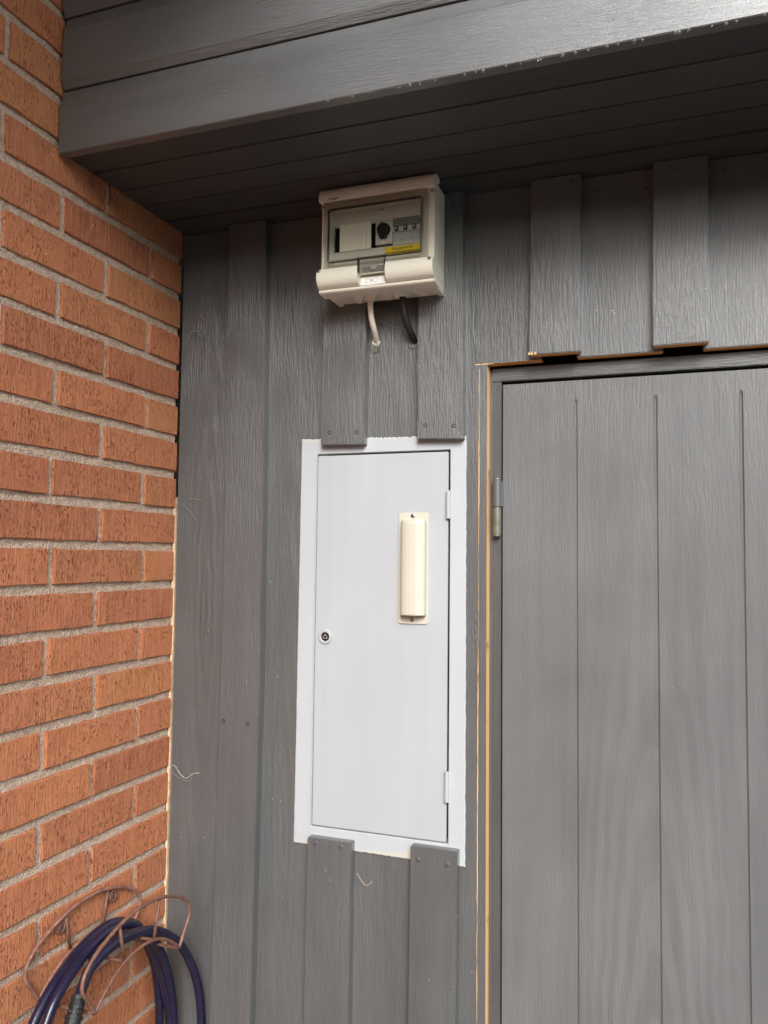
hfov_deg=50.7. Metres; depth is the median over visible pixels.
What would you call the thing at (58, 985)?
garden hose
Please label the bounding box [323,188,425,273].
window
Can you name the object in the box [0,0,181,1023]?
brick wall
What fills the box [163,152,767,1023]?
board wall
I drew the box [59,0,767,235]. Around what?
eave
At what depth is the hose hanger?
1.34 m
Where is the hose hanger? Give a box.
[23,885,190,1014]
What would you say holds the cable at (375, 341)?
attached to the fuse box
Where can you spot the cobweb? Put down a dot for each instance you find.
(174, 765)
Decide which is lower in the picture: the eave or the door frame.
the door frame
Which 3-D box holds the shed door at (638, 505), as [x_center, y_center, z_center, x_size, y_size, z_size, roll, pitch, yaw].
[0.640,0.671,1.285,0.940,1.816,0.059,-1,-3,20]
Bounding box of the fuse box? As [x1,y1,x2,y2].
[316,173,444,306]
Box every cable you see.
[367,300,380,353]
[399,296,417,348]
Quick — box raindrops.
[167,2,766,114]
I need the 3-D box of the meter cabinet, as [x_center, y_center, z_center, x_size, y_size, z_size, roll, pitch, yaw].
[-0.008,0.242,1.510,0.334,0.772,0.062,-1,-3,20]
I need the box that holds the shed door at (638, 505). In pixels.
[493,368,767,1023]
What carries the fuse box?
attached to the board wall at (279, 362)
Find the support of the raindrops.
attached to the eave
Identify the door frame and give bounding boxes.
[488,350,767,1023]
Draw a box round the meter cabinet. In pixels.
[294,436,466,866]
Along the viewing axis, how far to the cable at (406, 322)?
1.49 m
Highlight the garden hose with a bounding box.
[28,917,205,1023]
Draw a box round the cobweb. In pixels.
[172,331,201,780]

